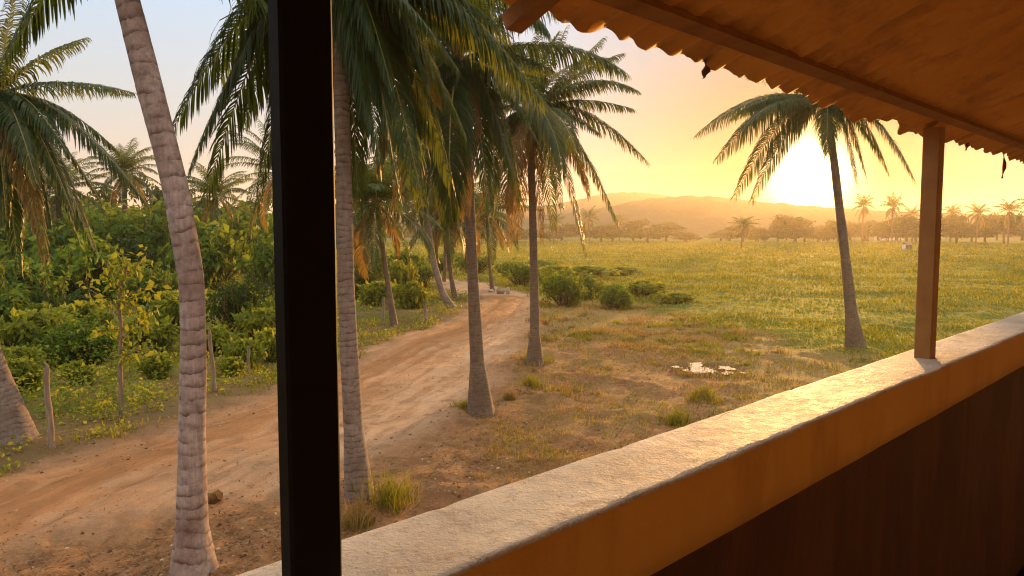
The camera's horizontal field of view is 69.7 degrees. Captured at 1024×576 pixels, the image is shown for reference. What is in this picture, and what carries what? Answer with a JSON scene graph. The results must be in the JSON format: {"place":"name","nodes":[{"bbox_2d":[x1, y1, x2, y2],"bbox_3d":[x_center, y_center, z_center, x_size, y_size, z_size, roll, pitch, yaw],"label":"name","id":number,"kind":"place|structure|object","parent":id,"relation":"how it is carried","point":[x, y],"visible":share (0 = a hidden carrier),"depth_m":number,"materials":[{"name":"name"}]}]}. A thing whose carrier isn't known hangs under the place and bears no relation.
{"place":"outdoors","nodes":[
{"label":"outdoors","id":0,"kind":"place"},
{"bbox_2d":[0,238,1023,575],"bbox_3d":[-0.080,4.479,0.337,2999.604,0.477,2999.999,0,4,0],"label":"ground","id":1,"kind":"structure","parent":0,"point":[238,442],"depth_m":18.21,"materials":[{"name":"soil"}]},
{"bbox_2d":[0,253,17,295],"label":"bush","id":2,"kind":"object","parent":1,"relation":"on","point":[3,284],"visible":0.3,"depth_m":34.18,"materials":[{"name":"green plant"}]},
{"bbox_2d":[1,342,46,364],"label":"bush","id":3,"kind":"object","parent":1,"relation":"on","point":[16,352],"visible":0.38,"depth_m":23.45,"materials":[{"name":"green plant"}]},
{"bbox_2d":[0,283,56,322],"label":"bush","id":4,"kind":"object","parent":1,"relation":"on","point":[10,300],"visible":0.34,"depth_m":29.79,"materials":[{"name":"green plant"}]},
{"bbox_2d":[6,354,51,392],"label":"bush","id":5,"kind":"object","parent":1,"relation":"on","point":[21,366],"visible":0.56,"depth_m":20.61,"materials":[{"name":"green plant"}]},
{"bbox_2d":[0,248,73,303],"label":"bush","id":6,"kind":"object","parent":1,"relation":"on","point":[30,278],"visible":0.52,"depth_m":40.40,"materials":[{"name":"green plant"}]},
{"bbox_2d":[0,304,77,360],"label":"bush","id":7,"kind":"object","parent":1,"relation":"on","point":[17,331],"visible":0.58,"depth_m":25.69,"materials":[{"name":"green plant"}]},
{"bbox_2d":[27,286,67,311],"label":"bush","id":8,"kind":"object","parent":1,"relation":"on","point":[37,298],"visible":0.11,"depth_m":32.55,"materials":[{"name":"green plant"}]},
{"bbox_2d":[0,211,95,263],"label":"bush","id":9,"kind":"object","parent":1,"relation":"on","point":[61,233],"visible":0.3,"depth_m":58.20,"materials":[{"name":"green plant"}]},
{"bbox_2d":[43,362,55,449],"bbox_3d":[-9.533,2.444,15.136,0.185,1.879,0.146,2,5,29],"label":"fence post","id":10,"kind":"object","parent":1,"relation":"on","point":[49,415],"visible":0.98,"depth_m":15.11,"materials":[{"name":"brown wood"}]},
{"bbox_2d":[29,312,105,366],"bbox_3d":[-15.537,1.846,25.655,2.213,1.944,2.502,2,5,20],"label":"bush","id":11,"kind":"object","parent":1,"relation":"on","point":[56,335],"visible":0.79,"depth_m":25.15,"materials":[{"name":"green plant"}]},
{"bbox_2d":[24,150,113,233],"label":"coconut palm","id":12,"kind":"object","parent":1,"relation":"on","point":[57,207],"visible":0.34,"depth_m":60.97,"materials":[{"name":"green plant"}]},
{"bbox_2d":[48,288,98,305],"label":"bush","id":13,"kind":"object","parent":1,"relation":"on","point":[78,295],"visible":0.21,"depth_m":38.38,"materials":[{"name":"green plant"}]},
{"bbox_2d":[54,359,95,384],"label":"bush","id":14,"kind":"object","parent":1,"relation":"on","point":[76,365],"visible":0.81,"depth_m":21.70,"materials":[{"name":"green plant"}]},
{"bbox_2d":[0,0,151,444],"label":"coconut palm","id":15,"kind":"object","parent":1,"relation":"on","point":[28,136],"visible":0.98,"depth_m":14.62,"materials":[{"name":"green plant"}]},
{"bbox_2d":[30,228,126,303],"bbox_3d":[-26.533,-1.070,46.166,5.140,5.469,6.071,1,4,11],"label":"bush","id":16,"kind":"object","parent":1,"relation":"on","point":[86,270],"visible":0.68,"depth_m":45.00,"materials":[{"name":"green plant"}]},
{"bbox_2d":[43,299,118,334],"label":"bush","id":17,"kind":"object","parent":1,"relation":"on","point":[102,313],"visible":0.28,"depth_m":29.88,"materials":[{"name":"green plant"}]},
{"bbox_2d":[63,321,118,364],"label":"bush","id":18,"kind":"object","parent":1,"relation":"on","point":[103,340],"visible":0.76,"depth_m":25.51,"materials":[{"name":"green plant"}]},
{"bbox_2d":[33,189,161,236],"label":"bush","id":19,"kind":"object","parent":1,"relation":"on","point":[97,212],"visible":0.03,"depth_m":87.87,"materials":[{"name":"green plant"}]},
{"bbox_2d":[82,181,120,210],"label":"broadleaf tree","id":20,"kind":"object","parent":1,"relation":"on","point":[105,197],"visible":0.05,"depth_m":117.59,"materials":[{"name":"green plant"}]},
{"bbox_2d":[82,137,160,212],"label":"coconut palm","id":21,"kind":"object","parent":1,"relation":"on","point":[125,161],"visible":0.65,"depth_m":73.86,"materials":[{"name":"green plant"}]},
{"bbox_2d":[75,244,171,416],"bbox_3d":[-9.431,1.063,17.881,2.619,4.255,1.235,1,5,18],"label":"sapling","id":22,"kind":"object","parent":1,"relation":"on","point":[119,305],"visible":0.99,"depth_m":17.66,"materials":[{"name":"plant"}]},
{"bbox_2d":[78,198,169,261],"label":"bush","id":23,"kind":"object","parent":1,"relation":"on","point":[150,228],"visible":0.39,"depth_m":69.43,"materials":[{"name":"green plant"}]},
{"bbox_2d":[0,0,267,575],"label":"coconut palm","id":24,"kind":"object","parent":1,"relation":"on","point":[193,553],"visible":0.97,"depth_m":9.19,"materials":[{"name":"grey plant"}]},
{"bbox_2d":[98,230,171,274],"bbox_3d":[-30.101,-2.053,59.782,5.675,5.344,6.145,3,5,31],"label":"bush","id":25,"kind":"object","parent":1,"relation":"on","point":[133,246],"visible":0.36,"depth_m":58.36,"materials":[{"name":"green plant"}]},
{"bbox_2d":[107,314,178,352],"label":"bush","id":26,"kind":"object","parent":1,"relation":"on","point":[165,329],"visible":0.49,"depth_m":27.60,"materials":[{"name":"green plant"}]},
{"bbox_2d":[110,258,178,311],"bbox_3d":[-19.906,0.064,41.094,4.364,3.522,3.860,-4,6,-44],"label":"bush","id":27,"kind":"object","parent":1,"relation":"on","point":[161,280],"visible":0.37,"depth_m":40.23,"materials":[{"name":"green plant"}]},
{"bbox_2d":[132,352,172,379],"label":"bush","id":28,"kind":"object","parent":1,"relation":"on","point":[150,366],"visible":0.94,"depth_m":22.69,"materials":[{"name":"green plant"}]},
{"bbox_2d":[121,172,192,214],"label":"broadleaf tree","id":29,"kind":"object","parent":1,"relation":"on","point":[157,193],"visible":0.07,"depth_m":112.81,"materials":[{"name":"green plant"}]},
{"bbox_2d":[135,289,211,333],"bbox_3d":[-15.014,1.258,32.776,3.097,2.508,3.716,0,4,-4],"label":"bush","id":30,"kind":"object","parent":1,"relation":"on","point":[169,305],"visible":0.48,"depth_m":31.98,"materials":[{"name":"green plant"}]},
{"bbox_2d":[140,195,231,246],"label":"bush","id":31,"kind":"object","parent":1,"relation":"on","point":[199,214],"visible":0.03,"depth_m":93.92,"materials":[{"name":"green plant"}]},
{"bbox_2d":[151,215,260,288],"bbox_3d":[-25.025,-2.515,59.771,7.974,6.857,6.751,2,5,28],"label":"bush","id":32,"kind":"object","parent":1,"relation":"on","point":[215,249],"visible":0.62,"depth_m":59.03,"materials":[{"name":"green plant"}]},
{"bbox_2d":[179,324,240,356],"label":"bush","id":33,"kind":"object","parent":1,"relation":"on","point":[223,334],"visible":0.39,"depth_m":27.40,"materials":[{"name":"green plant"}]},
{"bbox_2d":[207,327,216,391],"bbox_3d":[-8.401,2.038,20.601,0.228,1.891,0.159,0,4,0],"label":"fence post","id":34,"kind":"object","parent":1,"relation":"on","point":[212,366],"visible":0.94,"depth_m":20.57,"materials":[{"name":"brown wood"}]},
{"bbox_2d":[186,160,254,234],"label":"coconut palm","id":35,"kind":"object","parent":1,"relation":"on","point":[215,205],"visible":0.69,"depth_m":74.19,"materials":[{"name":"green plant"}]},
{"bbox_2d":[214,356,247,376],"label":"bush","id":36,"kind":"object","parent":1,"relation":"on","point":[223,363],"visible":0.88,"depth_m":23.36,"materials":[{"name":"green plant"}]},
{"bbox_2d":[195,200,272,272],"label":"bush","id":37,"kind":"object","parent":1,"relation":"on","point":[245,217],"visible":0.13,"depth_m":80.43,"materials":[{"name":"green plant"}]},
{"bbox_2d":[205,271,274,337],"bbox_3d":[-11.731,0.866,32.042,3.384,3.318,3.511,1,5,17],"label":"bush","id":38,"kind":"object","parent":1,"relation":"on","point":[235,299],"visible":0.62,"depth_m":31.69,"materials":[{"name":"green plant"}]},
{"bbox_2d":[220,334,267,368],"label":"bush","id":39,"kind":"object","parent":1,"relation":"on","point":[237,350],"visible":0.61,"depth_m":24.79,"materials":[{"name":"green plant"}]},
{"bbox_2d":[231,227,274,292],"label":"bush","id":40,"kind":"object","parent":1,"relation":"on","point":[261,259],"visible":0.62,"depth_m":52.75,"materials":[{"name":"green plant"}]},
{"bbox_2d":[230,305,275,339],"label":"bush","id":41,"kind":"object","parent":1,"relation":"on","point":[260,319],"visible":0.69,"depth_m":29.46,"materials":[{"name":"green plant"}]},
{"bbox_2d":[244,292,274,318],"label":"bush","id":42,"kind":"object","parent":1,"relation":"on","point":[250,306],"visible":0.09,"depth_m":31.27,"materials":[{"name":"green plant"}]},
{"bbox_2d":[251,327,276,362],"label":"bush","id":43,"kind":"object","parent":1,"relation":"on","point":[267,336],"visible":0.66,"depth_m":26.07,"materials":[{"name":"green plant"}]},
{"bbox_2d":[202,119,334,239],"bbox_3d":[-17.530,-6.542,55.832,10.418,13.742,9.918,0,4,0],"label":"coconut palm","id":44,"kind":"object","parent":1,"relation":"on","point":[268,186],"visible":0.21,"depth_m":55.00,"materials":[{"name":"green plant"}]},
{"bbox_2d":[0,270,545,475],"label":"undergrowth","id":45,"kind":"object","parent":1,"relation":"on","point":[95,401],"visible":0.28,"depth_m":20.21,"materials":[{"name":"green plant"}]},
{"bbox_2d":[238,214,337,272],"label":"bush","id":46,"kind":"object","parent":1,"relation":"on","point":[257,222],"visible":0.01,"depth_m":75.19,"materials":[{"name":"green plant"}]},
{"bbox_2d":[172,0,551,500],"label":"coconut palm","id":47,"kind":"object","parent":1,"relation":"on","point":[376,44],"visible":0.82,"depth_m":11.77,"materials":[{"name":"green plant"}]},
{"bbox_2d":[341,496,383,532],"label":"grass tuft","id":48,"kind":"object","parent":1,"relation":"on","point":[358,518],"visible":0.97,"depth_m":11.16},
{"bbox_2d":[1,308,730,575],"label":"clods","id":49,"kind":"object","parent":1,"relation":"on","point":[210,573],"visible":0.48,"depth_m":13.83,"materials":[{"name":"soil"}]},
{"bbox_2d":[354,263,383,300],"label":"bush","id":50,"kind":"object","parent":1,"relation":"on","point":[358,279],"visible":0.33,"depth_m":47.98,"materials":[{"name":"green plant"}]},
{"bbox_2d":[356,279,398,306],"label":"bush","id":51,"kind":"object","parent":1,"relation":"on","point":[376,290],"visible":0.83,"depth_m":44.51,"materials":[{"name":"green plant"}]},
{"bbox_2d":[334,146,442,326],"bbox_3d":[-6.415,-2.418,35.177,6.604,8.747,6.983,0,4,0],"label":"coconut palm","id":52,"kind":"object","parent":1,"relation":"on","point":[376,187],"visible":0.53,"depth_m":34.65,"materials":[{"name":"green plant"}]},
{"bbox_2d":[342,460,435,516],"bbox_3d":[-2.027,3.223,12.059,1.811,0.786,1.703,-3,5,-35],"label":"grass tuft","id":53,"kind":"object","parent":1,"relation":"on","point":[390,500],"visible":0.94,"depth_m":11.91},
{"bbox_2d":[384,258,419,290],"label":"bush","id":54,"kind":"object","parent":1,"relation":"on","point":[399,271],"visible":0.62,"depth_m":53.70,"materials":[{"name":"green plant"}]},
{"bbox_2d":[385,245,428,267],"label":"bush","id":55,"kind":"object","parent":1,"relation":"on","point":[416,259],"visible":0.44,"depth_m":76.36,"materials":[{"name":"green plant"}]},
{"bbox_2d":[391,279,429,308],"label":"bush","id":56,"kind":"object","parent":1,"relation":"on","point":[412,294],"visible":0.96,"depth_m":42.65,"materials":[{"name":"green plant"}]},
{"bbox_2d":[367,140,477,308],"bbox_3d":[-5.199,-4.179,42.287,6.480,11.260,7.113,0,4,0],"label":"coconut palm","id":57,"kind":"object","parent":1,"relation":"on","point":[445,297],"visible":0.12,"depth_m":42.62,"materials":[{"name":"green plant"}]},
{"bbox_2d":[413,261,439,287],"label":"bush","id":58,"kind":"object","parent":1,"relation":"on","point":[425,273],"visible":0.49,"depth_m":59.09,"materials":[{"name":"green plant"}]},
{"bbox_2d":[402,206,463,281],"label":"coconut palm","id":59,"kind":"object","parent":1,"relation":"on","point":[445,267],"visible":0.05,"depth_m":65.81,"materials":[{"name":"green plant"}]},
{"bbox_2d":[0,313,881,575],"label":"leaf litter","id":60,"kind":"object","parent":1,"relation":"on","point":[158,572],"visible":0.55,"depth_m":11.65,"materials":[{"name":"plant"}]},
{"bbox_2d":[0,285,893,483],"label":"dry grass","id":61,"kind":"structure","parent":1,"relation":"on","point":[577,454],"depth_m":22.16,"materials":[{"name":"plant"}]},
{"bbox_2d":[401,180,498,299],"bbox_3d":[-4.617,-3.478,49.263,6.742,8.674,6.437,-2,5,-28],"label":"coconut palm","id":62,"kind":"object","parent":1,"relation":"on","point":[443,234],"visible":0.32,"depth_m":48.86,"materials":[{"name":"green plant"}]},
{"bbox_2d":[452,251,497,272],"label":"bush","id":63,"kind":"object","parent":1,"relation":"on","point":[482,261],"visible":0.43,"depth_m":81.12,"materials":[{"name":"green plant"}]},
{"bbox_2d":[453,173,540,290],"bbox_3d":[-2.062,-4.239,56.583,7.036,9.082,7.082,-4,6,-43],"label":"coconut palm","id":64,"kind":"object","parent":1,"relation":"on","point":[483,221],"visible":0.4,"depth_m":55.94,"materials":[{"name":"green plant"}]},
{"bbox_2d":[364,0,631,417],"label":"coconut palm","id":65,"kind":"object","parent":1,"relation":"on","point":[473,92],"visible":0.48,"depth_m":17.02,"materials":[{"name":"green plant"}]},
{"bbox_2d":[0,239,1023,469],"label":"grass","id":66,"kind":"structure","parent":1,"relation":"on","point":[876,248],"depth_m":73.31,"materials":[{"name":"plant"}]},
{"bbox_2d":[499,258,540,284],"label":"bush","id":67,"kind":"object","parent":1,"relation":"on","point":[521,271],"visible":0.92,"depth_m":60.91,"materials":[{"name":"green plant"}]},
{"bbox_2d":[511,372,552,388],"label":"grass tuft","id":68,"kind":"object","parent":1,"relation":"on","point":[532,382],"visible":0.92,"depth_m":21.26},
{"bbox_2d":[528,264,575,282],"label":"bush","id":69,"kind":"object","parent":1,"relation":"on","point":[557,267],"visible":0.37,"depth_m":65.12,"materials":[{"name":"green plant"}]},
{"bbox_2d":[464,25,649,365],"bbox_3d":[1.084,-2.953,23.893,6.443,11.407,6.572,2,5,29],"label":"coconut palm","id":70,"kind":"object","parent":1,"relation":"on","point":[529,158],"visible":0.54,"depth_m":23.49,"materials":[{"name":"green plant"}]},
{"bbox_2d":[538,224,579,240],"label":"broadleaf tree","id":71,"kind":"object","parent":1,"relation":"on","point":[563,231],"visible":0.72,"depth_m":407.01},
{"bbox_2d":[539,266,589,306],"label":"bush","id":72,"kind":"object","parent":1,"relation":"on","point":[566,290],"visible":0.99,"depth_m":44.74,"materials":[{"name":"green plant"}]},
{"bbox_2d":[567,272,609,300],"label":"bush","id":73,"kind":"object","parent":1,"relation":"on","point":[589,282],"visible":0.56,"depth_m":49.67,"materials":[{"name":"green plant"}]},
{"bbox_2d":[580,205,598,242],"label":"palm","id":74,"kind":"object","parent":1,"relation":"on","point":[588,217],"visible":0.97,"depth_m":298.11,"materials":[{"name":"green plant"}]},
{"bbox_2d":[565,264,621,277],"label":"bush","id":75,"kind":"object","parent":1,"relation":"on","point":[586,270],"visible":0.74,"depth_m":70.82,"materials":[{"name":"green plant"}]},
{"bbox_2d":[581,224,620,241],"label":"broadleaf tree","id":76,"kind":"object","parent":1,"relation":"on","point":[598,232],"visible":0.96,"depth_m":323.99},
{"bbox_2d":[592,279,634,309],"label":"bush","id":77,"kind":"object","parent":1,"relation":"on","point":[616,295],"visible":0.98,"depth_m":43.39,"materials":[{"name":"green plant"}]},
{"bbox_2d":[606,265,646,275],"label":"bush","id":78,"kind":"object","parent":1,"relation":"on","point":[627,270],"visible":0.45,"depth_m":78.37,"materials":[{"name":"green plant"}]},
{"bbox_2d":[236,312,1023,575],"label":"balcony wall","id":79,"kind":"structure","parent":1,"relation":"on","point":[906,463],"depth_m":1.83,"materials":[{"name":"beige paint"}]},
{"bbox_2d":[268,0,341,575],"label":"balcony post","id":80,"kind":"object","parent":79,"relation":"on","point":[302,118],"visible":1,"depth_m":0.91,"materials":[{"name":"black paint"}]},
{"bbox_2d":[914,126,944,358],"bbox_3d":[1.531,-0.158,2.696,0.059,0.848,0.058,-4,6,-44],"label":"balcony post","id":81,"kind":"object","parent":79,"relation":"on","point":[929,238],"visible":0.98,"depth_m":2.67,"materials":[{"name":"wood"}]},
{"bbox_2d":[621,218,649,240],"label":"broadleaf tree","id":82,"kind":"object","parent":1,"relation":"on","point":[630,226],"visible":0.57,"depth_m":379.13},
{"bbox_2d":[491,299,789,400],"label":"dry grass","id":83,"kind":"structure","parent":1,"relation":"on","point":[618,343],"depth_m":30.86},
{"bbox_2d":[619,279,668,295],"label":"bush","id":84,"kind":"object","parent":1,"relation":"on","point":[646,287],"visible":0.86,"depth_m":52.56,"materials":[{"name":"green plant"}]},
{"bbox_2d":[624,227,671,242],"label":"broadleaf tree","id":85,"kind":"object","parent":1,"relation":"on","point":[653,233],"visible":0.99,"depth_m":319.93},
{"bbox_2d":[648,222,692,240],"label":"broadleaf tree","id":86,"kind":"object","parent":1,"relation":"on","point":[672,227],"visible":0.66,"depth_m":380.11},
{"bbox_2d":[647,290,696,303],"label":"bush","id":87,"kind":"object","parent":1,"relation":"on","point":[673,297],"visible":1,"depth_m":47.60,"materials":[{"name":"green plant"}]},
{"bbox_2d":[655,401,699,426],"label":"grass tuft","id":88,"kind":"object","parent":1,"relation":"on","point":[675,418],"visible":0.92,"depth_m":17.32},
{"bbox_2d":[481,299,880,464],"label":"grass","id":89,"kind":"structure","parent":1,"relation":"on","point":[663,362],"depth_m":22.29,"materials":[{"name":"plant"}]},
{"bbox_2d":[516,301,871,397],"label":"grass","id":90,"kind":"structure","parent":1,"relation":"on","point":[725,336],"depth_m":30.31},
{"bbox_2d":[684,381,726,405],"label":"grass tuft","id":91,"kind":"object","parent":1,"relation":"on","point":[696,396],"visible":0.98,"depth_m":19.47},
{"bbox_2d":[672,362,744,374],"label":"puddle","id":92,"kind":"object","parent":1,"relation":"on","point":[698,368],"visible":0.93,"depth_m":24.32,"materials":[{"name":"liquid"}]},
{"bbox_2d":[721,225,762,241],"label":"broadleaf tree","id":93,"kind":"object","parent":1,"relation":"on","point":[731,234],"visible":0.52,"depth_m":346.66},
{"bbox_2d":[727,216,759,248],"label":"palm","id":94,"kind":"object","parent":1,"relation":"on","point":[743,221],"visible":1,"depth_m":204.05,"materials":[{"name":"green plant"}]},
{"bbox_2d":[768,214,816,242],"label":"broadleaf tree","id":95,"kind":"object","parent":1,"relation":"on","point":[801,227],"visible":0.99,"depth_m":320.00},
{"bbox_2d":[693,77,917,347],"bbox_3d":[11.575,-3.716,27.779,7.901,12.434,6.774,3,5,34],"label":"coconut palm","id":96,"kind":"object","parent":1,"relation":"on","point":[798,110],"visible":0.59,"depth_m":27.49,"materials":[{"name":"green plant"}]},
{"bbox_2d":[813,225,837,242],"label":"broadleaf tree","id":97,"kind":"object","parent":1,"relation":"on","point":[824,233],"visible":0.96,"depth_m":297.50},
{"bbox_2d":[846,221,877,240],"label":"broadleaf tree","id":98,"kind":"object","parent":1,"relation":"on","point":[856,227],"visible":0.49,"depth_m":375.89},
{"bbox_2d":[852,192,875,242],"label":"palm","id":99,"kind":"object","parent":1,"relation":"on","point":[864,209],"visible":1,"depth_m":328.43,"materials":[{"name":"green plant"}]},
{"bbox_2d":[876,223,901,241],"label":"broadleaf tree","id":100,"kind":"object","parent":1,"relation":"on","point":[887,232],"visible":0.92,"depth_m":335.68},
{"bbox_2d":[881,191,905,242],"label":"palm","id":101,"kind":"object","parent":1,"relation":"on","point":[892,203],"visible":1,"depth_m":317.88,"materials":[{"name":"green plant"}]},
{"bbox_2d":[870,215,919,241],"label":"broadleaf tree","id":102,"kind":"object","parent":1,"relation":"on","point":[904,223],"visible":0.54,"depth_m":356.18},
{"bbox_2d":[942,212,975,242],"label":"broadleaf tree","id":103,"kind":"object","parent":1,"relation":"on","point":[957,222],"visible":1,"depth_m":326.40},
{"bbox_2d":[965,200,990,242],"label":"palm","id":104,"kind":"object","parent":1,"relation":"on","point":[977,212],"visible":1,"depth_m":308.48,"materials":[{"name":"green plant"}]},
{"bbox_2d":[981,212,1023,242],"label":"broadleaf tree","id":105,"kind":"object","parent":1,"relation":"on","point":[994,226],"visible":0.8,"depth_m":304.99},
{"bbox_2d":[992,198,1023,242],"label":"palm","id":106,"kind":"object","parent":1,"relation":"on","point":[1011,206],"visible":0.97,"depth_m":278.32,"materials":[{"name":"green plant"}]},
{"bbox_2d":[0,0,1023,217],"label":"sky","id":107,"kind":"structure","parent":0,"point":[674,103],"materials":[{"name":"yellow"}]},
{"bbox_2d":[375,192,671,218],"bbox_3d":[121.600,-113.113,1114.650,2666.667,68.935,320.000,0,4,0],"label":"hill","id":108,"kind":"structure","parent":0,"point":[618,198],"depth_m":1099.36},
{"bbox_2d":[356,195,1023,237],"bbox_3d":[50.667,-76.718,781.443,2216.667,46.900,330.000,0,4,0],"label":"hill","id":109,"kind":"structure","parent":0,"point":[702,216],"depth_m":737.67,"materials":[{"name":"plant"}]},
{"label":"house wall","id":110,"kind":"structure","parent":0,"visible":0},
{"bbox_2d":[501,0,1023,177],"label":"roof","id":111,"kind":"structure","parent":110,"relation":"attached to","point":[955,68],"depth_m":1.80,"materials":[{"name":"wood"}]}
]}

